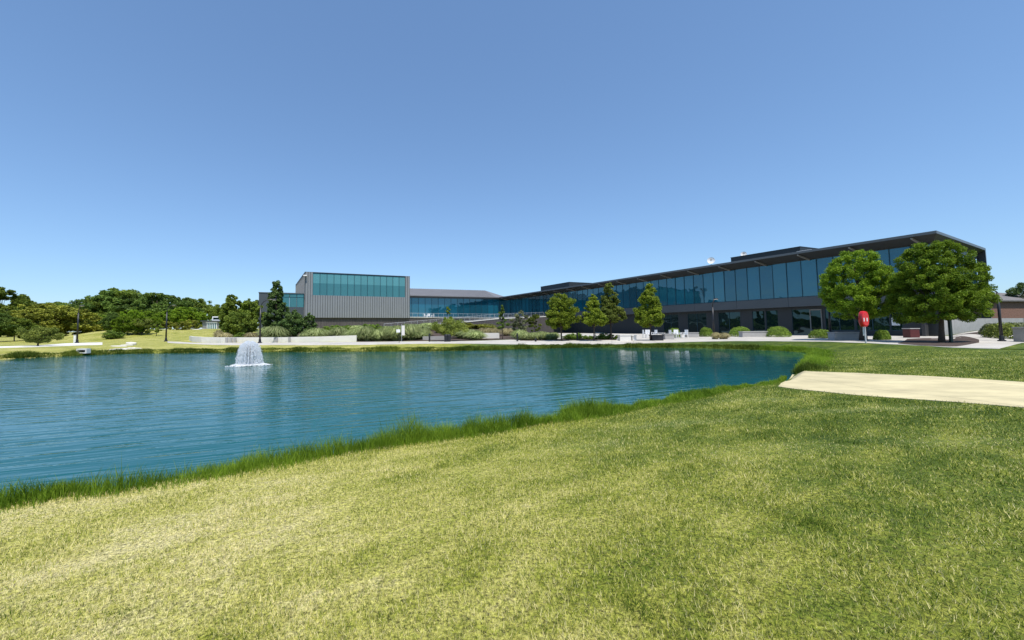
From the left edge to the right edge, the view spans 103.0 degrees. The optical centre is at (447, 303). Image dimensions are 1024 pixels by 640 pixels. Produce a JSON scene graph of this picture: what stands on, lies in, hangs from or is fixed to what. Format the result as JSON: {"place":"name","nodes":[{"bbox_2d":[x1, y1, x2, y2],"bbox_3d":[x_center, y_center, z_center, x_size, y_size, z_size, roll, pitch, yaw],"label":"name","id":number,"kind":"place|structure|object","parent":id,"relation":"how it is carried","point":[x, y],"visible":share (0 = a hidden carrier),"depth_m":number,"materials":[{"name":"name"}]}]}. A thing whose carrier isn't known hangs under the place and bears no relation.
{"place":"outdoors","nodes":[
{"label":"outdoors","id":0,"kind":"place"},
{"bbox_2d":[0,342,101,347],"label":"path","id":1,"kind":"structure","parent":0,"point":[73,344],"depth_m":47.31,"materials":[{"name":"white concrete"}]},
{"bbox_2d":[0,348,806,494],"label":"water","id":2,"kind":"structure","parent":0,"point":[63,417],"depth_m":13.94,"materials":[{"name":"teal liquid"}]},
{"bbox_2d":[225,341,270,366],"bbox_3d":[-12.743,3.159,25.631,2.707,1.701,2.540,-2,-4,24],"label":"fountain","id":3,"kind":"object","parent":2,"relation":"on","point":[248,350],"visible":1,"depth_m":25.39,"materials":[{"name":"white"}]},
{"bbox_2d":[0,329,1023,639],"bbox_3d":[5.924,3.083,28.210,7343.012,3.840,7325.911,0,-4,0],"label":"ground","id":4,"kind":"structure","parent":0,"point":[428,523],"depth_m":3.36,"materials":[{"name":"plant"}]},
{"bbox_2d":[0,313,19,335],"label":"woodland tree","id":5,"kind":"object","parent":4,"relation":"on","point":[6,318],"visible":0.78,"depth_m":67.93,"materials":[{"name":"green plant"}]},
{"bbox_2d":[0,287,38,336],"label":"woodland tree","id":6,"kind":"object","parent":4,"relation":"on","point":[14,296],"visible":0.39,"depth_m":148.36,"materials":[{"name":"green plant"}]},
{"bbox_2d":[0,317,42,340],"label":"woodland tree","id":7,"kind":"object","parent":4,"relation":"on","point":[23,322],"visible":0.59,"depth_m":69.24,"materials":[{"name":"green plant"}]},
{"bbox_2d":[9,308,59,338],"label":"woodland tree","id":8,"kind":"object","parent":4,"relation":"on","point":[36,316],"visible":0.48,"depth_m":75.83,"materials":[{"name":"green plant"}]},
{"bbox_2d":[15,327,64,345],"bbox_3d":[-47.697,3.891,46.898,3.600,2.555,4.072,0,-4,0],"label":"oak tree","id":9,"kind":"object","parent":4,"relation":"on","point":[36,334],"visible":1,"depth_m":46.35,"materials":[{"name":"green plant"}]},
{"bbox_2d":[17,303,93,335],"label":"woodland tree","id":10,"kind":"object","parent":4,"relation":"on","point":[63,311],"visible":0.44,"depth_m":83.69,"materials":[{"name":"green plant"}]},
{"bbox_2d":[49,307,105,335],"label":"woodland tree","id":11,"kind":"object","parent":4,"relation":"on","point":[86,314],"visible":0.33,"depth_m":87.92,"materials":[{"name":"green plant"}]},
{"bbox_2d":[74,298,108,313],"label":"woodland tree","id":12,"kind":"object","parent":4,"relation":"on","point":[97,304],"visible":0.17,"depth_m":202.27,"materials":[{"name":"green plant"}]},
{"bbox_2d":[76,290,127,313],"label":"woodland tree","id":13,"kind":"object","parent":4,"relation":"on","point":[106,296],"visible":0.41,"depth_m":205.10,"materials":[{"name":"green plant"}]},
{"bbox_2d":[98,312,118,330],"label":"woodland tree","id":14,"kind":"object","parent":4,"relation":"on","point":[105,321],"visible":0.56,"depth_m":73.28,"materials":[{"name":"green plant"}]},
{"bbox_2d":[96,287,140,306],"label":"woodland tree","id":15,"kind":"object","parent":4,"relation":"on","point":[128,293],"visible":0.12,"depth_m":212.37,"materials":[{"name":"green plant"}]},
{"bbox_2d":[110,315,134,333],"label":"woodland tree","id":16,"kind":"object","parent":4,"relation":"on","point":[121,325],"visible":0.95,"depth_m":72.38,"materials":[{"name":"green plant"}]},
{"bbox_2d":[108,294,156,313],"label":"woodland tree","id":17,"kind":"object","parent":4,"relation":"on","point":[134,297],"visible":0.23,"depth_m":207.87,"materials":[{"name":"green plant"}]},
{"bbox_2d":[119,309,145,319],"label":"woodland tree","id":18,"kind":"object","parent":4,"relation":"on","point":[136,315],"visible":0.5,"depth_m":79.59,"materials":[{"name":"green plant"}]},
{"bbox_2d":[131,318,154,334],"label":"young tree","id":19,"kind":"object","parent":4,"relation":"on","point":[147,322],"visible":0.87,"depth_m":73.44,"materials":[{"name":"green plant"}]},
{"bbox_2d":[126,292,185,316],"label":"woodland tree","id":20,"kind":"object","parent":4,"relation":"on","point":[143,302],"visible":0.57,"depth_m":202.75,"materials":[{"name":"green plant"}]},
{"bbox_2d":[158,310,187,327],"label":"woodland tree","id":21,"kind":"object","parent":4,"relation":"on","point":[174,316],"visible":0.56,"depth_m":107.26,"materials":[{"name":"green plant"}]},
{"bbox_2d":[167,307,201,325],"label":"woodland tree","id":22,"kind":"object","parent":4,"relation":"on","point":[193,315],"visible":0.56,"depth_m":111.25,"materials":[{"name":"green plant"}]},
{"bbox_2d":[190,298,211,315],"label":"woodland tree","id":23,"kind":"object","parent":4,"relation":"on","point":[200,303],"visible":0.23,"depth_m":239.62,"materials":[{"name":"green plant"}]},
{"bbox_2d":[200,316,219,328],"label":"pavilion","id":24,"kind":"structure","parent":4,"relation":"on","point":[214,323],"depth_m":108.09,"materials":[{"name":"metal"}]},
{"bbox_2d":[218,294,241,328],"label":"oak tree","id":25,"kind":"object","parent":4,"relation":"on","point":[230,305],"visible":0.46,"depth_m":82.94,"materials":[{"name":"green plant"}]},
{"bbox_2d":[220,311,257,335],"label":"oak tree","id":26,"kind":"object","parent":4,"relation":"on","point":[234,324],"visible":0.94,"depth_m":68.69,"materials":[{"name":"green plant"}]},
{"bbox_2d":[239,298,265,331],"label":"oak tree","id":27,"kind":"object","parent":4,"relation":"on","point":[254,311],"visible":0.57,"depth_m":81.42,"materials":[{"name":"green plant"}]},
{"bbox_2d":[189,335,356,342],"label":"retaining wall","id":28,"kind":"structure","parent":4,"relation":"on","point":[352,338],"depth_m":54.24,"materials":[{"name":"white concrete"}]},
{"bbox_2d":[258,292,304,328],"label":"glazed annex","id":29,"kind":"object","parent":4,"relation":"on","point":[294,298],"visible":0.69,"depth_m":99.33,"materials":[{"name":"teal glass"}]},
{"bbox_2d":[295,272,409,327],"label":"hall","id":30,"kind":"structure","parent":4,"relation":"on","point":[339,299],"depth_m":105.20,"materials":[{"name":"metal"}]},
{"bbox_2d":[313,273,319,294],"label":"window","id":31,"kind":"structure","parent":30,"relation":"in","point":[316,276],"depth_m":101.60,"materials":[{"name":"teal glass"}]},
{"bbox_2d":[320,273,326,294],"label":"window","id":32,"kind":"structure","parent":30,"relation":"in","point":[323,276],"depth_m":102.25,"materials":[{"name":"teal glass"}]},
{"bbox_2d":[327,273,333,295],"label":"window","id":33,"kind":"structure","parent":30,"relation":"in","point":[330,276],"depth_m":102.90,"materials":[{"name":"teal glass"}]},
{"bbox_2d":[334,273,340,295],"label":"window","id":34,"kind":"structure","parent":30,"relation":"in","point":[337,277],"depth_m":103.53,"materials":[{"name":"teal glass"}]},
{"bbox_2d":[341,274,347,295],"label":"window","id":35,"kind":"structure","parent":30,"relation":"in","point":[343,276],"depth_m":104.16,"materials":[{"name":"teal glass"}]},
{"bbox_2d":[347,274,353,295],"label":"window","id":36,"kind":"structure","parent":30,"relation":"in","point":[350,277],"depth_m":104.80,"materials":[{"name":"teal glass"}]},
{"bbox_2d":[354,274,360,295],"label":"window","id":37,"kind":"structure","parent":30,"relation":"in","point":[357,278],"depth_m":105.47,"materials":[{"name":"teal glass"}]},
{"bbox_2d":[367,275,373,296],"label":"window","id":38,"kind":"structure","parent":30,"relation":"in","point":[370,278],"depth_m":106.76,"materials":[{"name":"teal glass"}]},
{"bbox_2d":[374,275,379,296],"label":"window","id":39,"kind":"structure","parent":30,"relation":"in","point":[376,277],"depth_m":107.42,"materials":[{"name":"teal glass"}]},
{"bbox_2d":[386,276,392,296],"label":"window","id":40,"kind":"structure","parent":30,"relation":"in","point":[389,279],"depth_m":108.71,"materials":[{"name":"teal glass"}]},
{"bbox_2d":[242,328,529,341],"bbox_3d":[-6.384,5.757,83.056,64.214,2.171,57.500,0,-4,0],"label":"planting bed","id":41,"kind":"object","parent":4,"relation":"on","point":[453,338],"visible":0.09,"depth_m":58.69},
{"bbox_2d":[261,280,290,327],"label":"pine tree","id":42,"kind":"object","parent":41,"relation":"on","point":[278,308],"visible":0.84,"depth_m":75.39,"materials":[{"name":"green plant"}]},
{"bbox_2d":[261,325,290,336],"bbox_3d":[-24.629,4.233,57.845,4.541,2.295,4.487,3,-5,-41],"label":"grass clump","id":43,"kind":"object","parent":41,"relation":"on","point":[276,331],"visible":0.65,"depth_m":56.99,"materials":[{"name":"plant"}]},
{"bbox_2d":[277,309,305,336],"bbox_3d":[-23.923,3.268,62.083,4.142,4.923,4.719,-1,-4,15],"label":"magnolia tree","id":44,"kind":"object","parent":41,"relation":"on","point":[295,316],"visible":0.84,"depth_m":61.06,"materials":[{"name":"green plant"}]},
{"bbox_2d":[304,312,317,329],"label":"magnolia tree","id":45,"kind":"object","parent":41,"relation":"on","point":[310,318],"visible":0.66,"depth_m":63.56,"materials":[{"name":"green plant"}]},
{"bbox_2d":[299,328,330,336],"bbox_3d":[-19.499,4.450,59.835,5.214,1.919,5.152,-1,-4,4],"label":"grass clump","id":46,"kind":"object","parent":41,"relation":"on","point":[315,332],"visible":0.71,"depth_m":58.77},
{"bbox_2d":[358,325,375,340],"bbox_3d":[-11.250,4.075,55.945,3.499,2.267,3.458,2,-4,-30],"label":"grass clump","id":47,"kind":"object","parent":41,"relation":"on","point":[366,331],"visible":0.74,"depth_m":55.23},
{"bbox_2d":[369,329,387,340],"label":"grass clump","id":48,"kind":"object","parent":41,"relation":"on","point":[378,335],"visible":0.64,"depth_m":55.50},
{"bbox_2d":[381,325,412,340],"bbox_3d":[-7.137,4.042,56.054,5.123,2.218,5.062,-1,-4,14],"label":"grass clump","id":49,"kind":"object","parent":41,"relation":"on","point":[394,335],"visible":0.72,"depth_m":55.03,"materials":[{"name":"plant"}]},
{"bbox_2d":[403,323,422,339],"bbox_3d":[-5.218,3.942,57.013,3.967,2.467,4.015,0,-4,-1],"label":"grass clump","id":50,"kind":"object","parent":41,"relation":"on","point":[414,329],"visible":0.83,"depth_m":56.21,"materials":[{"name":"plant"}]},
{"bbox_2d":[430,318,468,335],"bbox_3d":[0.247,3.486,53.134,5.194,3.371,4.619,0,-4,0],"label":"shrub","id":51,"kind":"object","parent":41,"relation":"on","point":[456,326],"visible":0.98,"depth_m":52.27,"materials":[{"name":"green plant"}]},
{"bbox_2d":[463,332,487,339],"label":"grass clump","id":52,"kind":"object","parent":41,"relation":"on","point":[476,335],"visible":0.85,"depth_m":56.58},
{"bbox_2d":[496,305,509,338],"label":"young tree","id":53,"kind":"object","parent":41,"relation":"on","point":[503,324],"visible":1,"depth_m":57.76,"materials":[{"name":"green plant"}]},
{"bbox_2d":[509,310,528,332],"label":"young tree","id":54,"kind":"object","parent":41,"relation":"on","point":[517,323],"visible":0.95,"depth_m":59.84,"materials":[{"name":"green plant"}]},
{"bbox_2d":[0,375,786,515],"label":"bank grass","id":55,"kind":"structure","parent":4,"relation":"on","point":[430,434],"depth_m":6.25,"materials":[{"name":"plant"}]},
{"bbox_2d":[0,342,842,373],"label":"bank grass","id":56,"kind":"structure","parent":4,"relation":"on","point":[807,365],"depth_m":40.70,"materials":[{"name":"plant"}]},
{"bbox_2d":[409,313,503,324],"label":"terrace","id":57,"kind":"structure","parent":4,"relation":"on","point":[414,320],"depth_m":115.86,"materials":[{"name":"concrete"}]},
{"bbox_2d":[410,288,504,317],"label":"wing","id":58,"kind":"structure","parent":4,"relation":"on","point":[461,303],"depth_m":145.36,"materials":[{"name":"metal"}]},
{"bbox_2d":[418,298,424,316],"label":"window","id":59,"kind":"structure","parent":58,"relation":"in","point":[421,301],"depth_m":140.30,"materials":[{"name":"blue glass"}]},
{"bbox_2d":[425,298,431,316],"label":"window","id":60,"kind":"structure","parent":58,"relation":"in","point":[428,301],"depth_m":141.16,"materials":[{"name":"blue glass"}]},
{"bbox_2d":[384,312,562,332],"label":"ramp wall","id":61,"kind":"structure","parent":4,"relation":"on","point":[544,326],"depth_m":110.98,"materials":[{"name":"concrete"}]},
{"bbox_2d":[499,230,991,335],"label":"office building","id":62,"kind":"structure","parent":4,"relation":"on","point":[763,291],"depth_m":72.68,"materials":[{"name":"grey glass"}]},
{"bbox_2d":[623,284,629,307],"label":"window","id":63,"kind":"structure","parent":62,"relation":"in","point":[626,292],"depth_m":98.02,"materials":[{"name":"blue glass"}]},
{"bbox_2d":[629,283,636,307],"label":"window","id":64,"kind":"structure","parent":62,"relation":"in","point":[632,287],"depth_m":96.05,"materials":[{"name":"blue glass"}]},
{"bbox_2d":[659,279,667,305],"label":"window","id":65,"kind":"structure","parent":62,"relation":"in","point":[663,298],"depth_m":88.50,"materials":[{"name":"blue glass"}]},
{"bbox_2d":[667,278,675,304],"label":"window","id":66,"kind":"structure","parent":62,"relation":"in","point":[671,285],"depth_m":86.65,"materials":[{"name":"blue glass"}]},
{"bbox_2d":[664,315,678,333],"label":"window","id":67,"kind":"structure","parent":62,"relation":"in","point":[670,321],"depth_m":88.36,"materials":[{"name":"black glass"}]},
{"bbox_2d":[675,277,684,304],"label":"window","id":68,"kind":"structure","parent":62,"relation":"in","point":[680,288],"depth_m":84.75,"materials":[{"name":"blue glass"}]},
{"bbox_2d":[684,276,694,303],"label":"window","id":69,"kind":"structure","parent":62,"relation":"in","point":[688,280],"depth_m":82.87,"materials":[{"name":"blue glass"}]},
{"bbox_2d":[688,313,706,333],"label":"window","id":70,"kind":"structure","parent":62,"relation":"in","point":[696,322],"depth_m":82.78,"materials":[{"name":"black glass"}]},
{"bbox_2d":[693,274,703,303],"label":"window","id":71,"kind":"structure","parent":62,"relation":"in","point":[698,279],"depth_m":81.02,"materials":[{"name":"blue glass"}]},
{"bbox_2d":[703,273,714,302],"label":"window","id":72,"kind":"structure","parent":62,"relation":"in","point":[708,282],"depth_m":79.12,"materials":[{"name":"blue glass"}]},
{"bbox_2d":[713,271,724,302],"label":"window","id":73,"kind":"structure","parent":62,"relation":"in","point":[718,277],"depth_m":77.14,"materials":[{"name":"blue glass"}]},
{"bbox_2d":[718,312,740,333],"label":"window","id":74,"kind":"structure","parent":62,"relation":"in","point":[727,321],"depth_m":76.84,"materials":[{"name":"black glass"}]},
{"bbox_2d":[724,270,736,301],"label":"window","id":75,"kind":"structure","parent":62,"relation":"in","point":[729,276],"depth_m":75.30,"materials":[{"name":"blue glass"}]},
{"bbox_2d":[735,268,747,300],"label":"window","id":76,"kind":"structure","parent":62,"relation":"in","point":[740,274],"depth_m":73.43,"materials":[{"name":"blue glass"}]},
{"bbox_2d":[747,267,760,299],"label":"window","id":77,"kind":"structure","parent":62,"relation":"in","point":[753,274],"depth_m":71.54,"materials":[{"name":"blue glass"}]},
{"bbox_2d":[752,311,764,330],"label":"window","id":78,"kind":"structure","parent":62,"relation":"in","point":[758,316],"depth_m":71.99,"materials":[{"name":"black glass"}]},
{"bbox_2d":[759,265,773,299],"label":"window","id":79,"kind":"structure","parent":62,"relation":"in","point":[766,272],"depth_m":69.62,"materials":[{"name":"blue glass"}]},
{"bbox_2d":[766,311,778,331],"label":"window","id":80,"kind":"structure","parent":62,"relation":"in","point":[771,316],"depth_m":70.02,"materials":[{"name":"black glass"}]},
{"bbox_2d":[772,263,787,298],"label":"window","id":81,"kind":"structure","parent":62,"relation":"in","point":[780,284],"depth_m":67.70,"materials":[{"name":"blue glass"}]},
{"bbox_2d":[786,261,802,297],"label":"window","id":82,"kind":"structure","parent":62,"relation":"in","point":[794,275],"depth_m":65.84,"materials":[{"name":"blue glass"}]},
{"bbox_2d":[792,309,810,334],"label":"window","id":83,"kind":"structure","parent":62,"relation":"in","point":[800,318],"depth_m":66.05,"materials":[{"name":"black glass"}]},
{"bbox_2d":[801,259,818,296],"bbox_3d":[57.373,-4.105,63.968,0.170,5.800,2.055,1,-4,-22],"label":"window","id":84,"kind":"structure","parent":62,"relation":"in","point":[809,275],"depth_m":63.95,"materials":[{"name":"blue glass"}]},
{"bbox_2d":[809,309,822,331],"bbox_3d":[58.516,2.906,64.078,0.130,4.200,1.569,1,-4,-22],"label":"door","id":85,"kind":"structure","parent":62,"relation":"in","point":[816,322],"depth_m":64.16,"materials":[{"name":"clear glass"}]},
{"bbox_2d":[817,257,832,292],"bbox_3d":[58.150,-4.229,62.073,0.170,5.800,2.055,1,-4,-22],"label":"window","id":86,"kind":"structure","parent":62,"relation":"in","point":[822,263],"depth_m":62.58,"materials":[{"name":"blue glass"}]},
{"bbox_2d":[825,309,854,329],"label":"window","id":87,"kind":"structure","parent":62,"relation":"in","point":[836,323],"depth_m":61.53,"materials":[{"name":"black glass"}]},
{"bbox_2d":[856,307,889,330],"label":"window","id":88,"kind":"structure","parent":62,"relation":"in","point":[883,323],"depth_m":57.51,"materials":[{"name":"black glass"}]},
{"bbox_2d":[873,249,889,287],"bbox_3d":[60.482,-4.603,56.326,0.172,5.800,2.055,1,-4,-22],"label":"window","id":89,"kind":"structure","parent":62,"relation":"in","point":[885,256],"depth_m":56.01,"materials":[{"name":"blue glass"}]},
{"bbox_2d":[889,246,911,273],"bbox_3d":[61.257,-4.722,54.497,0.170,5.800,2.055,1,-4,-22],"label":"window","id":90,"kind":"structure","parent":62,"relation":"in","point":[894,253],"depth_m":55.01,"materials":[{"name":"blue glass"}]},
{"bbox_2d":[756,344,851,367],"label":"bank grass","id":91,"kind":"structure","parent":4,"relation":"on","point":[820,356],"depth_m":26.36,"materials":[{"name":"plant"}]},
{"bbox_2d":[858,311,868,342],"bbox_3d":[37.945,2.213,36.752,0.741,3.162,0.440,0,-4,-7],"label":"lifebuoy cabinet","id":92,"kind":"object","parent":4,"relation":"on","point":[863,318],"visible":0.97,"depth_m":36.66,"materials":[{"name":"red plastic"}]},
{"bbox_2d":[778,371,1023,407],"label":"path","id":93,"kind":"structure","parent":4,"relation":"on","point":[983,391],"depth_m":11.61,"materials":[{"name":"concrete"}]},
{"bbox_2d":[944,318,1023,334],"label":"retaining wall","id":94,"kind":"structure","parent":4,"relation":"on","point":[958,326],"depth_m":55.06,"materials":[{"name":"grey concrete"}]},
{"bbox_2d":[0,0,1023,331],"label":"sky","id":95,"kind":"structure","parent":0,"point":[208,150],"materials":[{"name":"blue"}]},
{"bbox_2d":[167,331,1023,348],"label":"pavement","id":96,"kind":"structure","parent":0,"point":[988,343],"depth_m":47.76,"materials":[{"name":"concrete"}]},
{"bbox_2d":[526,314,541,331],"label":"young tree","id":97,"kind":"object","parent":96,"relation":"on","point":[533,318],"visible":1,"depth_m":57.62,"materials":[{"name":"green plant"}]},
{"bbox_2d":[545,293,581,340],"bbox_3d":[14.284,1.755,51.875,4.932,6.438,4.497,3,-5,-43],"label":"cypress tree","id":98,"kind":"object","parent":96,"relation":"on","point":[564,318],"visible":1,"depth_m":51.00,"materials":[{"name":"green plant"}]},
{"bbox_2d":[520,339,613,340],"bbox_3d":[15.992,4.848,54.797,13.287,0.131,5.000,0,-4,0],"label":"planting bed","id":99,"kind":"object","parent":96,"relation":"on","point":[564,339],"visible":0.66,"depth_m":53.85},
{"bbox_2d":[600,282,626,339],"bbox_3d":[21.850,1.063,53.909,4.206,7.960,3.332,0,-4,0],"label":"tree","id":100,"kind":"object","parent":99,"relation":"on","point":[610,308],"visible":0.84,"depth_m":53.52,"materials":[{"name":"green plant"}]},
{"bbox_2d":[581,294,608,340],"bbox_3d":[18.398,1.806,51.304,3.339,6.249,4.077,0,-4,0],"label":"cypress tree","id":101,"kind":"object","parent":96,"relation":"on","point":[595,316],"visible":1,"depth_m":50.12,"materials":[{"name":"green plant"}]},
{"bbox_2d":[632,283,664,339],"bbox_3d":[25.002,1.050,49.872,3.716,7.389,3.591,0,-4,0],"label":"cypress tree","id":102,"kind":"object","parent":96,"relation":"on","point":[644,318],"visible":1,"depth_m":49.51,"materials":[{"name":"green plant"}]},
{"bbox_2d":[738,331,769,336],"bbox_3d":[43.922,4.360,57.820,3.857,0.898,0.900,-1,-4,3],"label":"concrete bench","id":103,"kind":"object","parent":96,"relation":"on","point":[752,333],"visible":0.95,"depth_m":57.44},
{"bbox_2d":[766,326,791,336],"bbox_3d":[46.543,3.886,56.821,2.969,1.609,2.842,0,-4,0],"label":"clipped shrub","id":104,"kind":"object","parent":96,"relation":"on","point":[783,330],"visible":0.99,"depth_m":56.21,"materials":[{"name":"green plant"}]},
{"bbox_2d":[808,329,828,337],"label":"clipped shrub","id":105,"kind":"object","parent":96,"relation":"on","point":[821,333],"visible":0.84,"depth_m":49.40,"materials":[{"name":"green plant"}]},
{"bbox_2d":[827,332,858,339],"bbox_3d":[44.232,3.602,44.842,3.206,0.995,0.900,-1,-4,3],"label":"concrete bench","id":106,"kind":"object","parent":96,"relation":"on","point":[843,335],"visible":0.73,"depth_m":44.47,"materials":[{"name":"concrete"}]},
{"bbox_2d":[818,249,906,339],"bbox_3d":[44.151,-0.887,43.922,7.136,10.223,6.777,0,-4,0],"label":"oak tree","id":107,"kind":"object","parent":96,"relation":"on","point":[868,273],"visible":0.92,"depth_m":42.62,"materials":[{"name":"green plant"}]},
{"bbox_2d":[873,330,891,339],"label":"clipped shrub","id":108,"kind":"object","parent":96,"relation":"on","point":[881,335],"visible":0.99,"depth_m":43.50,"materials":[{"name":"green plant"}]},
{"bbox_2d":[902,328,919,337],"bbox_3d":[54.393,3.395,47.354,1.200,1.100,0.900,0,-4,0],"label":"planter","id":109,"kind":"object","parent":96,"relation":"on","point":[911,332],"visible":1,"depth_m":46.97,"materials":[{"name":"red brick"}]},
{"bbox_2d":[898,336,978,346],"bbox_3d":[45.995,3.393,37.694,23.159,0.449,4.652,2,-5,-39],"label":"mulch bed","id":110,"kind":"object","parent":96,"relation":"on","point":[961,341],"visible":0.89,"depth_m":37.11,"materials":[{"name":"soil"}]},
{"bbox_2d":[883,239,1002,341],"bbox_3d":[45.379,-1.055,37.733,7.574,9.795,6.919,0,-4,0],"label":"oak tree","id":111,"kind":"object","parent":110,"relation":"on","point":[958,295],"visible":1,"depth_m":36.28,"materials":[{"name":"green plant"}]},
{"bbox_2d":[981,322,1018,338],"bbox_3d":[55.038,2.600,39.855,2.772,1.717,2.653,0,-4,0],"label":"shrub","id":112,"kind":"object","parent":96,"relation":"on","point":[994,332],"visible":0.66,"depth_m":39.78,"materials":[{"name":"green plant"}]},
{"bbox_2d":[993,290,1006,340],"bbox_3d":[51.026,1.129,37.651,1.432,5.128,0.837,-3,-4,36],"label":"street lamp","id":113,"kind":"object","parent":96,"relation":"on","point":[1001,337],"visible":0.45,"depth_m":37.40,"materials":[{"name":"metal"}]},
{"bbox_2d":[1011,327,1023,341],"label":"utility box","id":114,"kind":"object","parent":96,"relation":"on","point":[1018,334],"visible":0.97,"depth_m":36.48,"materials":[{"name":"grey metal"}]},
{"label":"grass bank","id":115,"kind":"structure","parent":0,"visible":0},
{"bbox_2d":[973,292,1023,317],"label":"brick house","id":116,"kind":"structure","parent":115,"relation":"on","point":[1011,307],"depth_m":87.14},
{"bbox_2d":[1005,282,1023,298],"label":"pine tree","id":117,"kind":"object","parent":115,"relation":"on","point":[1017,290],"visible":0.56,"depth_m":90.47,"materials":[{"name":"green plant"}]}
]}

